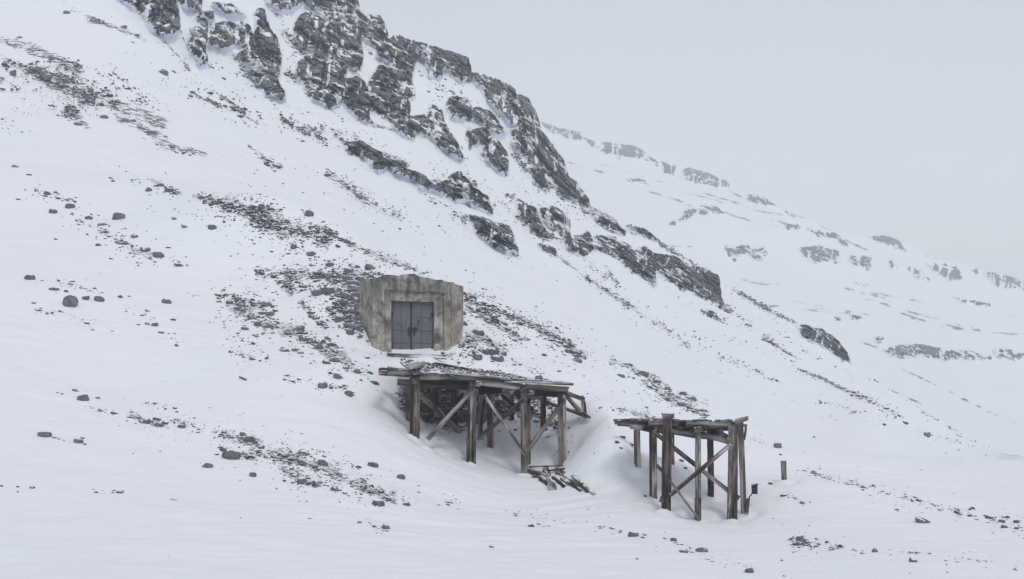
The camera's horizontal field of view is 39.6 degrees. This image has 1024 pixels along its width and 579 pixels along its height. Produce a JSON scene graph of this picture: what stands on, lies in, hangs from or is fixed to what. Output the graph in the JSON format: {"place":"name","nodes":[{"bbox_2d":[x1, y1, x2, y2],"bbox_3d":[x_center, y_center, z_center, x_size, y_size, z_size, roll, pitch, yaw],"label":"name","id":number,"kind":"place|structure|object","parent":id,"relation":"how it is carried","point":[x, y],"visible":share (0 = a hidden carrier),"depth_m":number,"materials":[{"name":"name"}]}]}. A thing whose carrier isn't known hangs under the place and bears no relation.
{"place":"outdoors","nodes":[
{"label":"outdoors","id":0,"kind":"place"},
{"bbox_2d":[400,358,526,378],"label":"deck gravel","id":1,"kind":"structure","parent":0,"point":[491,372],"depth_m":60.34,"materials":[{"name":"stone"}]},
{"bbox_2d":[0,159,1023,578],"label":"snow hillside","id":2,"kind":"structure","parent":0,"point":[62,519],"depth_m":54.38,"materials":[{"name":"white snow"}]},
{"bbox_2d":[24,274,34,279],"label":"boulder","id":3,"kind":"object","parent":2,"relation":"on","point":[29,277],"visible":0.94,"depth_m":72.55,"materials":[{"name":"stone"}]},
{"bbox_2d":[37,431,51,436],"bbox_3d":[-16.717,5.210,50.884,0.510,0.310,0.450,9,-10,-17],"label":"boulder","id":4,"kind":"object","parent":2,"relation":"on","point":[44,434],"visible":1,"depth_m":50.72,"materials":[{"name":"stone"}]},
{"bbox_2d":[49,208,57,213],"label":"boulder","id":5,"kind":"object","parent":2,"relation":"on","point":[52,210],"visible":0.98,"depth_m":90.93,"materials":[{"name":"stone"}]},
{"bbox_2d":[62,295,77,306],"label":"boulder","id":6,"kind":"object","parent":2,"relation":"on","point":[70,300],"visible":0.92,"depth_m":68.96,"materials":[{"name":"stone"}]},
{"bbox_2d":[65,203,74,208],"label":"boulder","id":7,"kind":"object","parent":2,"relation":"on","point":[69,205],"visible":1,"depth_m":91.94,"materials":[{"name":"stone"}]},
{"bbox_2d":[73,437,82,443],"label":"boulder","id":8,"kind":"object","parent":2,"relation":"on","point":[78,440],"visible":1,"depth_m":50.63,"materials":[{"name":"stone"}]},
{"bbox_2d":[77,394,89,400],"bbox_3d":[-17.037,4.353,56.448,0.468,0.380,0.404,0,0,-39],"label":"boulder","id":9,"kind":"object","parent":2,"relation":"on","point":[84,397],"visible":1,"depth_m":56.34,"materials":[{"name":"stone"}]},
{"bbox_2d":[94,296,104,301],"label":"boulder","id":10,"kind":"object","parent":2,"relation":"on","point":[99,298],"visible":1,"depth_m":70.42,"materials":[{"name":"stone"}]},
{"bbox_2d":[112,212,124,219],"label":"boulder","id":11,"kind":"object","parent":2,"relation":"on","point":[117,216],"visible":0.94,"depth_m":89.35,"materials":[{"name":"stone"}]},
{"bbox_2d":[140,418,149,423],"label":"boulder","id":12,"kind":"object","parent":2,"relation":"on","point":[145,420],"visible":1,"depth_m":54.08,"materials":[{"name":"stone"}]},
{"bbox_2d":[140,247,150,251],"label":"boulder","id":13,"kind":"object","parent":2,"relation":"on","point":[145,249],"visible":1,"depth_m":81.58,"materials":[{"name":"stone"}]},
{"bbox_2d":[153,251,163,257],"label":"boulder","id":14,"kind":"object","parent":2,"relation":"on","point":[157,254],"visible":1,"depth_m":80.62,"materials":[{"name":"stone"}]},
{"bbox_2d":[153,420,163,426],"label":"boulder","id":15,"kind":"object","parent":2,"relation":"on","point":[157,423],"visible":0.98,"depth_m":53.88,"materials":[{"name":"stone"}]},
{"bbox_2d":[161,298,171,303],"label":"boulder","id":16,"kind":"object","parent":2,"relation":"on","point":[166,300],"visible":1,"depth_m":72.43,"materials":[{"name":"stone"}]},
{"bbox_2d":[164,187,173,191],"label":"boulder","id":17,"kind":"object","parent":2,"relation":"on","point":[168,189],"visible":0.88,"depth_m":95.75,"materials":[{"name":"stone"}]},
{"bbox_2d":[177,422,185,427],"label":"boulder","id":18,"kind":"object","parent":2,"relation":"on","point":[181,425],"visible":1,"depth_m":53.86,"materials":[{"name":"stone"}]},
{"bbox_2d":[202,463,212,467],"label":"boulder","id":19,"kind":"object","parent":2,"relation":"on","point":[207,465],"visible":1,"depth_m":49.22,"materials":[{"name":"stone"}]},
{"bbox_2d":[208,224,216,229],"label":"boulder","id":20,"kind":"object","parent":2,"relation":"on","point":[211,227],"visible":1,"depth_m":84.81,"materials":[{"name":"stone"}]},
{"bbox_2d":[222,448,240,459],"bbox_3d":[-10.019,5.939,50.724,0.665,0.528,0.676,19,0,11],"label":"boulder","id":21,"kind":"object","parent":2,"relation":"on","point":[231,454],"visible":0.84,"depth_m":50.51,"materials":[{"name":"stone"}]},
{"bbox_2d":[244,436,255,441],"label":"boulder","id":22,"kind":"object","parent":2,"relation":"on","point":[249,439],"visible":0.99,"depth_m":52.82,"materials":[{"name":"stone"}]},
{"bbox_2d":[249,472,256,476],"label":"boulder","id":23,"kind":"object","parent":2,"relation":"on","point":[252,474],"visible":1,"depth_m":48.71,"materials":[{"name":"stone"}]},
{"bbox_2d":[254,321,261,326],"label":"boulder","id":24,"kind":"object","parent":2,"relation":"on","point":[257,324],"visible":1,"depth_m":69.60,"materials":[{"name":"stone"}]},
{"bbox_2d":[258,204,264,209],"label":"boulder","id":25,"kind":"object","parent":2,"relation":"on","point":[261,206],"visible":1,"depth_m":86.87,"materials":[{"name":"stone"}]},
{"bbox_2d":[261,301,271,306],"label":"boulder","id":26,"kind":"object","parent":2,"relation":"on","point":[265,303],"visible":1,"depth_m":73.27,"materials":[{"name":"stone"}]},
{"bbox_2d":[262,324,273,327],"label":"boulder","id":27,"kind":"object","parent":2,"relation":"on","point":[267,325],"visible":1,"depth_m":69.56,"materials":[{"name":"stone"}]},
{"bbox_2d":[265,311,273,315],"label":"boulder","id":28,"kind":"object","parent":2,"relation":"on","point":[270,313],"visible":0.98,"depth_m":71.77,"materials":[{"name":"stone"}]},
{"bbox_2d":[280,347,289,351],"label":"boulder","id":29,"kind":"object","parent":2,"relation":"on","point":[283,349],"visible":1,"depth_m":64.53,"materials":[{"name":"stone"}]},
{"bbox_2d":[287,456,295,460],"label":"boulder","id":30,"kind":"object","parent":2,"relation":"on","point":[292,458],"visible":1,"depth_m":51.14,"materials":[{"name":"stone"}]},
{"bbox_2d":[290,244,296,248],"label":"boulder","id":31,"kind":"object","parent":2,"relation":"on","point":[293,246],"visible":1,"depth_m":82.28,"materials":[{"name":"stone"}]},
{"bbox_2d":[292,325,304,330],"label":"boulder","id":32,"kind":"object","parent":2,"relation":"on","point":[299,328],"visible":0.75,"depth_m":69.18,"materials":[{"name":"stone"}]},
{"bbox_2d":[297,477,306,483],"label":"boulder","id":33,"kind":"object","parent":2,"relation":"on","point":[302,480],"visible":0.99,"depth_m":48.08,"materials":[{"name":"stone"}]},
{"bbox_2d":[296,458,308,464],"bbox_3d":[-7.458,6.205,50.949,0.546,0.226,0.436,24,5,10],"label":"boulder","id":34,"kind":"object","parent":2,"relation":"on","point":[299,461],"visible":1,"depth_m":50.83,"materials":[{"name":"stone"}]},
{"bbox_2d":[298,449,309,455],"bbox_3d":[-7.603,6.018,52.113,0.457,0.308,0.422,11,0,19],"label":"boulder","id":35,"kind":"object","parent":2,"relation":"on","point":[304,452],"visible":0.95,"depth_m":51.97,"materials":[{"name":"stone"}]},
{"bbox_2d":[304,210,313,216],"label":"boulder","id":36,"kind":"object","parent":2,"relation":"on","point":[308,213],"visible":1,"depth_m":86.45,"materials":[{"name":"stone"}]},
{"bbox_2d":[307,251,315,255],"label":"boulder","id":37,"kind":"object","parent":2,"relation":"on","point":[311,253],"visible":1,"depth_m":81.39,"materials":[{"name":"stone"}]},
{"bbox_2d":[311,288,322,295],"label":"boulder","id":38,"kind":"object","parent":2,"relation":"on","point":[316,292],"visible":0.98,"depth_m":73.81,"materials":[{"name":"stone"}]},
{"bbox_2d":[314,343,322,349],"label":"boulder","id":39,"kind":"object","parent":2,"relation":"on","point":[319,346],"visible":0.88,"depth_m":65.34,"materials":[{"name":"stone"}]},
{"bbox_2d":[318,381,327,388],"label":"boulder","id":40,"kind":"object","parent":2,"relation":"on","point":[322,385],"visible":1,"depth_m":59.34,"materials":[{"name":"stone"}]},
{"bbox_2d":[317,460,328,465],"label":"boulder","id":41,"kind":"object","parent":2,"relation":"on","point":[322,462],"visible":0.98,"depth_m":51.01,"materials":[{"name":"stone"}]},
{"bbox_2d":[322,359,329,363],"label":"boulder","id":42,"kind":"object","parent":2,"relation":"on","point":[324,361],"visible":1,"depth_m":62.32,"materials":[{"name":"stone"}]},
{"bbox_2d":[323,286,334,294],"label":"boulder","id":43,"kind":"object","parent":2,"relation":"on","point":[328,289],"visible":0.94,"depth_m":73.56,"materials":[{"name":"stone"}]},
{"bbox_2d":[325,260,333,266],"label":"boulder","id":44,"kind":"object","parent":2,"relation":"on","point":[329,263],"visible":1,"depth_m":79.35,"materials":[{"name":"stone"}]},
{"bbox_2d":[327,343,337,346],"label":"boulder","id":45,"kind":"object","parent":2,"relation":"on","point":[332,344],"visible":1,"depth_m":66.49,"materials":[{"name":"stone"}]},
{"bbox_2d":[329,357,339,361],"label":"boulder","id":46,"kind":"object","parent":2,"relation":"on","point":[334,359],"visible":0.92,"depth_m":62.91,"materials":[{"name":"stone"}]},
{"bbox_2d":[330,486,338,490],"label":"boulder","id":47,"kind":"object","parent":2,"relation":"on","point":[334,488],"visible":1,"depth_m":47.64,"materials":[{"name":"stone"}]},
{"bbox_2d":[333,373,342,378],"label":"boulder","id":48,"kind":"object","parent":2,"relation":"on","point":[337,376],"visible":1,"depth_m":60.43,"materials":[{"name":"stone"}]},
{"bbox_2d":[334,316,344,322],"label":"boulder","id":49,"kind":"object","parent":2,"relation":"on","point":[337,319],"visible":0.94,"depth_m":70.33,"materials":[{"name":"stone"}]},
{"bbox_2d":[343,322,352,327],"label":"boulder","id":50,"kind":"object","parent":2,"relation":"on","point":[347,324],"visible":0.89,"depth_m":69.05,"materials":[{"name":"stone"}]},
{"bbox_2d":[344,390,352,396],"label":"boulder","id":51,"kind":"object","parent":2,"relation":"on","point":[349,393],"visible":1,"depth_m":59.33,"materials":[{"name":"stone"}]},
{"bbox_2d":[344,268,352,273],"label":"boulder","id":52,"kind":"object","parent":2,"relation":"on","point":[348,270],"visible":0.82,"depth_m":77.10,"materials":[{"name":"stone"}]},
{"bbox_2d":[344,293,352,298],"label":"boulder","id":53,"kind":"object","parent":2,"relation":"on","point":[347,295],"visible":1,"depth_m":72.46,"materials":[{"name":"stone"}]},
{"bbox_2d":[346,329,353,334],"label":"boulder","id":54,"kind":"object","parent":2,"relation":"on","point":[349,331],"visible":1,"depth_m":68.34,"materials":[{"name":"stone"}]},
{"bbox_2d":[353,369,360,373],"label":"boulder","id":55,"kind":"object","parent":2,"relation":"on","point":[357,371],"visible":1,"depth_m":61.32,"materials":[{"name":"stone"}]},
{"bbox_2d":[364,264,375,269],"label":"boulder","id":56,"kind":"object","parent":2,"relation":"on","point":[368,267],"visible":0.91,"depth_m":76.95,"materials":[{"name":"stone"}]},
{"bbox_2d":[367,461,378,467],"bbox_3d":[-5.121,6.478,52.357,0.414,0.294,0.306,13,-6,17],"label":"boulder","id":57,"kind":"object","parent":2,"relation":"on","point":[372,464],"visible":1,"depth_m":52.25,"materials":[{"name":"stone"}]},
{"bbox_2d":[372,499,384,505],"bbox_3d":[-4.357,7.007,46.418,0.427,0.316,0.336,18,12,-1],"label":"boulder","id":58,"kind":"object","parent":2,"relation":"on","point":[377,502],"visible":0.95,"depth_m":46.30,"materials":[{"name":"stone"}]},
{"bbox_2d":[382,523,389,528],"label":"boulder","id":59,"kind":"object","parent":2,"relation":"on","point":[385,526],"visible":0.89,"depth_m":42.66,"materials":[{"name":"stone"}]},
{"bbox_2d":[397,474,404,478],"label":"boulder","id":60,"kind":"object","parent":2,"relation":"on","point":[400,476],"visible":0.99,"depth_m":51.73,"materials":[{"name":"stone"}]},
{"bbox_2d":[359,274,462,355],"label":"concrete portal","id":61,"kind":"object","parent":2,"relation":"on","point":[409,311],"visible":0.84,"depth_m":68.12,"materials":[{"name":"grey concrete"}]},
{"bbox_2d":[392,301,411,349],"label":"door leaf","id":62,"kind":"structure","parent":61,"relation":"in","point":[401,310],"depth_m":68.41,"materials":[{"name":"grey paint"}]},
{"bbox_2d":[409,301,433,349],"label":"door leaf","id":63,"kind":"structure","parent":61,"relation":"in","point":[422,328],"depth_m":68.41,"materials":[{"name":"grey paint"}]},
{"bbox_2d":[472,352,482,359],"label":"boulder","id":64,"kind":"object","parent":2,"relation":"on","point":[477,356],"visible":1,"depth_m":67.13,"materials":[{"name":"stone"}]},
{"bbox_2d":[472,328,483,335],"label":"boulder","id":65,"kind":"object","parent":2,"relation":"on","point":[477,331],"visible":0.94,"depth_m":70.19,"materials":[{"name":"stone"}]},
{"bbox_2d":[379,356,590,473],"bbox_3d":[-1.084,5.495,61.991,8.823,5.204,9.738,0,0,0],"label":"timber trestle","id":66,"kind":"object","parent":2,"relation":"on","point":[487,386],"visible":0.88,"depth_m":58.27,"materials":[{"name":"wood"}]},
{"bbox_2d":[535,375,542,379],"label":"boulder","id":67,"kind":"object","parent":66,"relation":"on","point":[539,377],"visible":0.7,"depth_m":58.47,"materials":[{"name":"stone"}]},
{"bbox_2d":[481,349,488,354],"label":"boulder","id":68,"kind":"object","parent":2,"relation":"on","point":[485,351],"visible":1,"depth_m":67.79,"materials":[{"name":"stone"}]},
{"bbox_2d":[486,347,499,355],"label":"boulder","id":69,"kind":"object","parent":2,"relation":"on","point":[493,351],"visible":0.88,"depth_m":68.00,"materials":[{"name":"stone"}]},
{"bbox_2d":[491,355,503,361],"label":"boulder","id":70,"kind":"object","parent":2,"relation":"on","point":[498,358],"visible":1,"depth_m":67.43,"materials":[{"name":"stone"}]},
{"bbox_2d":[0,174,1023,575],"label":"rubble","id":71,"kind":"object","parent":2,"relation":"on","point":[318,274],"visible":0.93,"depth_m":71.39,"materials":[{"name":"stone"}]},
{"bbox_2d":[528,469,539,475],"bbox_3d":[0.909,7.500,58.368,0.171,0.120,1.178,0,3,-32],"label":"fallen timber","id":72,"kind":"object","parent":2,"relation":"on","point":[533,472],"visible":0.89,"depth_m":58.26,"materials":[{"name":"wood"}]},
{"bbox_2d":[538,478,547,484],"bbox_3d":[1.271,7.542,55.720,0.191,0.131,1.164,0,4,-16],"label":"fallen timber","id":73,"kind":"object","parent":2,"relation":"on","point":[543,481],"visible":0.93,"depth_m":55.70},
{"bbox_2d":[529,465,562,466],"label":"fallen timber","id":74,"kind":"object","parent":2,"relation":"on","point":[547,466],"visible":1,"depth_m":58.20,"materials":[{"name":"wood"}]},
{"bbox_2d":[543,467,556,490],"bbox_3d":[1.479,7.543,56.804,0.332,0.236,4.960,0,3,-2],"label":"fallen timber","id":75,"kind":"object","parent":2,"relation":"on","point":[551,485],"visible":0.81,"depth_m":55.53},
{"bbox_2d":[543,468,565,471],"bbox_3d":[1.693,7.311,57.600,0.096,0.067,2.510,0,-9,-18],"label":"fallen timber","id":76,"kind":"object","parent":2,"relation":"on","point":[556,469],"visible":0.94,"depth_m":57.11,"materials":[{"name":"wood"}]},
{"bbox_2d":[551,476,565,487],"bbox_3d":[1.801,7.468,55.216,0.129,0.090,1.900,0,4,-12],"label":"fallen timber","id":77,"kind":"object","parent":2,"relation":"on","point":[560,483],"visible":1,"depth_m":55.06,"materials":[{"name":"brown wood"}]},
{"bbox_2d":[555,470,579,486],"bbox_3d":[2.164,7.344,55.215,0.216,0.150,3.277,0,2,-13],"label":"fallen timber","id":78,"kind":"object","parent":2,"relation":"on","point":[573,482],"visible":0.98,"depth_m":54.94,"materials":[{"name":"wood"}]},
{"bbox_2d":[567,482,581,491],"bbox_3d":[2.342,7.459,53.844,0.085,0.059,1.448,0,5,-19],"label":"fallen timber","id":79,"kind":"object","parent":2,"relation":"on","point":[575,487],"visible":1,"depth_m":53.73,"materials":[{"name":"brown wood"}]},
{"bbox_2d":[571,350,581,356],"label":"boulder","id":80,"kind":"object","parent":2,"relation":"on","point":[578,353],"visible":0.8,"depth_m":71.89,"materials":[{"name":"stone"}]},
{"bbox_2d":[574,357,581,362],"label":"boulder","id":81,"kind":"object","parent":2,"relation":"on","point":[578,359],"visible":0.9,"depth_m":70.32,"materials":[{"name":"stone"}]},
{"bbox_2d":[571,475,595,494],"bbox_3d":[2.672,7.357,53.555,0.130,0.090,2.496,0,9,-17],"label":"fallen timber","id":82,"kind":"object","parent":2,"relation":"on","point":[576,479],"visible":1,"depth_m":53.46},
{"bbox_2d":[628,531,638,536],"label":"boulder","id":83,"kind":"object","parent":2,"relation":"on","point":[633,534],"visible":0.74,"depth_m":45.05,"materials":[{"name":"stone"}]},
{"bbox_2d":[638,371,648,376],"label":"boulder","id":84,"kind":"object","parent":2,"relation":"on","point":[644,373],"visible":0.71,"depth_m":74.57,"materials":[{"name":"stone"}]},
{"bbox_2d":[613,413,747,520],"bbox_3d":[6.210,6.453,52.051,4.951,4.251,5.008,0,0,0],"label":"timber trestle","id":85,"kind":"object","parent":2,"relation":"on","point":[666,425],"visible":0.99,"depth_m":50.12,"materials":[{"name":"wood"}]},
{"bbox_2d":[714,430,723,436],"bbox_3d":[7.509,5.240,51.590,0.395,0.284,0.393,-24,5,-42],"label":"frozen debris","id":86,"kind":"object","parent":85,"relation":"hanging from","point":[720,433],"visible":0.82,"depth_m":51.44,"materials":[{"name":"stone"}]},
{"bbox_2d":[679,549,687,552],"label":"boulder","id":87,"kind":"object","parent":2,"relation":"on","point":[683,550],"visible":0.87,"depth_m":40.75,"materials":[{"name":"stone"}]},
{"bbox_2d":[685,395,696,400],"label":"boulder","id":88,"kind":"object","parent":2,"relation":"on","point":[691,398],"visible":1,"depth_m":72.73,"materials":[{"name":"stone"}]},
{"bbox_2d":[695,547,707,551],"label":"boulder","id":89,"kind":"object","parent":2,"relation":"on","point":[702,549],"visible":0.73,"depth_m":41.62,"materials":[{"name":"stone"}]},
{"bbox_2d":[745,498,749,512],"bbox_3d":[8.330,7.644,50.299,0.127,0.586,0.105,6,0,0],"label":"loose board","id":90,"kind":"object","parent":2,"relation":"on","point":[747,505],"visible":1,"depth_m":50.25,"materials":[{"name":"brown wood"}]},
{"bbox_2d":[745,567,753,572],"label":"boulder","id":91,"kind":"object","parent":2,"relation":"on","point":[749,570],"visible":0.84,"depth_m":37.29,"materials":[{"name":"stone"}]},
{"bbox_2d":[749,483,757,497],"bbox_3d":[8.595,7.489,50.961,0.448,1.061,0.234,0,0,0],"label":"junction box","id":92,"kind":"object","parent":2,"relation":"on","point":[754,487],"visible":0.72,"depth_m":50.92,"materials":[{"name":"metal"}]},
{"bbox_2d":[773,442,781,447],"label":"boulder","id":93,"kind":"object","parent":2,"relation":"on","point":[777,445],"visible":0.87,"depth_m":62.40,"materials":[{"name":"stone"}]},
{"bbox_2d":[781,461,786,479],"bbox_3d":[10.329,7.043,54.000,0.195,1.099,0.166,-2,0,0],"label":"wooden post","id":94,"kind":"object","parent":2,"relation":"on","point":[783,471],"visible":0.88,"depth_m":53.92,"materials":[{"name":"grey wood"}]},
{"bbox_2d":[793,540,802,545],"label":"boulder","id":95,"kind":"object","parent":2,"relation":"on","point":[797,543],"visible":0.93,"depth_m":44.03,"materials":[{"name":"stone"}]},
{"bbox_2d":[909,557,917,561],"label":"boulder","id":96,"kind":"object","parent":2,"relation":"on","point":[912,559],"visible":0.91,"depth_m":40.31,"materials":[{"name":"stone"}]},
{"bbox_2d":[915,517,930,522],"bbox_3d":[13.936,7.874,48.186,0.573,0.220,0.507,24,9,14],"label":"boulder","id":97,"kind":"object","parent":2,"relation":"on","point":[920,520],"visible":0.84,"depth_m":48.04,"materials":[{"name":"stone"}]},
{"bbox_2d":[0,0,1023,459],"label":"mountain","id":98,"kind":"structure","parent":0,"point":[336,68],"depth_m":184.21,"materials":[{"name":"white snow"}]},
{"bbox_2d":[9,69,16,75],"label":"boulder","id":99,"kind":"object","parent":98,"relation":"on","point":[13,72],"visible":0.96,"depth_m":156.91,"materials":[{"name":"stone"}]},
{"bbox_2d":[33,67,41,73],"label":"boulder","id":100,"kind":"object","parent":98,"relation":"on","point":[37,69],"visible":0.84,"depth_m":159.61,"materials":[{"name":"stone"}]},
{"bbox_2d":[39,71,47,78],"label":"boulder","id":101,"kind":"object","parent":98,"relation":"on","point":[41,73],"visible":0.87,"depth_m":157.22,"materials":[{"name":"stone"}]},
{"bbox_2d":[43,74,50,78],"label":"boulder","id":102,"kind":"object","parent":98,"relation":"on","point":[46,76],"visible":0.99,"depth_m":156.37,"materials":[{"name":"stone"}]},
{"bbox_2d":[73,121,82,125],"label":"boulder","id":103,"kind":"object","parent":98,"relation":"on","point":[77,123],"visible":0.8,"depth_m":135.75,"materials":[{"name":"stone"}]},
{"bbox_2d":[142,129,152,133],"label":"boulder","id":104,"kind":"object","parent":98,"relation":"on","point":[147,131],"visible":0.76,"depth_m":140.23,"materials":[{"name":"stone"}]},
{"bbox_2d":[158,69,168,75],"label":"boulder","id":105,"kind":"object","parent":98,"relation":"on","point":[164,72],"visible":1,"depth_m":176.22,"materials":[{"name":"stone"}]},
{"bbox_2d":[0,3,988,456],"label":"mountain rubble","id":106,"kind":"object","parent":98,"relation":"on","point":[74,111],"visible":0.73,"depth_m":176.39,"materials":[{"name":"stone"}]},
{"bbox_2d":[923,432,930,437],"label":"boulder","id":107,"kind":"object","parent":98,"relation":"on","point":[927,434],"visible":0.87,"depth_m":173.91,"materials":[{"name":"stone"}]},
{"bbox_2d":[358,0,1023,280],"label":"sky","id":108,"kind":"structure","parent":0,"point":[902,120],"materials":[{"name":"grey"}]},
{"bbox_2d":[540,122,1023,458],"bbox_3d":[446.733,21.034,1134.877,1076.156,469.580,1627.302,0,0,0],"label":"mountain","id":109,"kind":"structure","parent":0,"point":[942,340],"depth_m":1066.53,"materials":[{"name":"white snow"}]}
]}

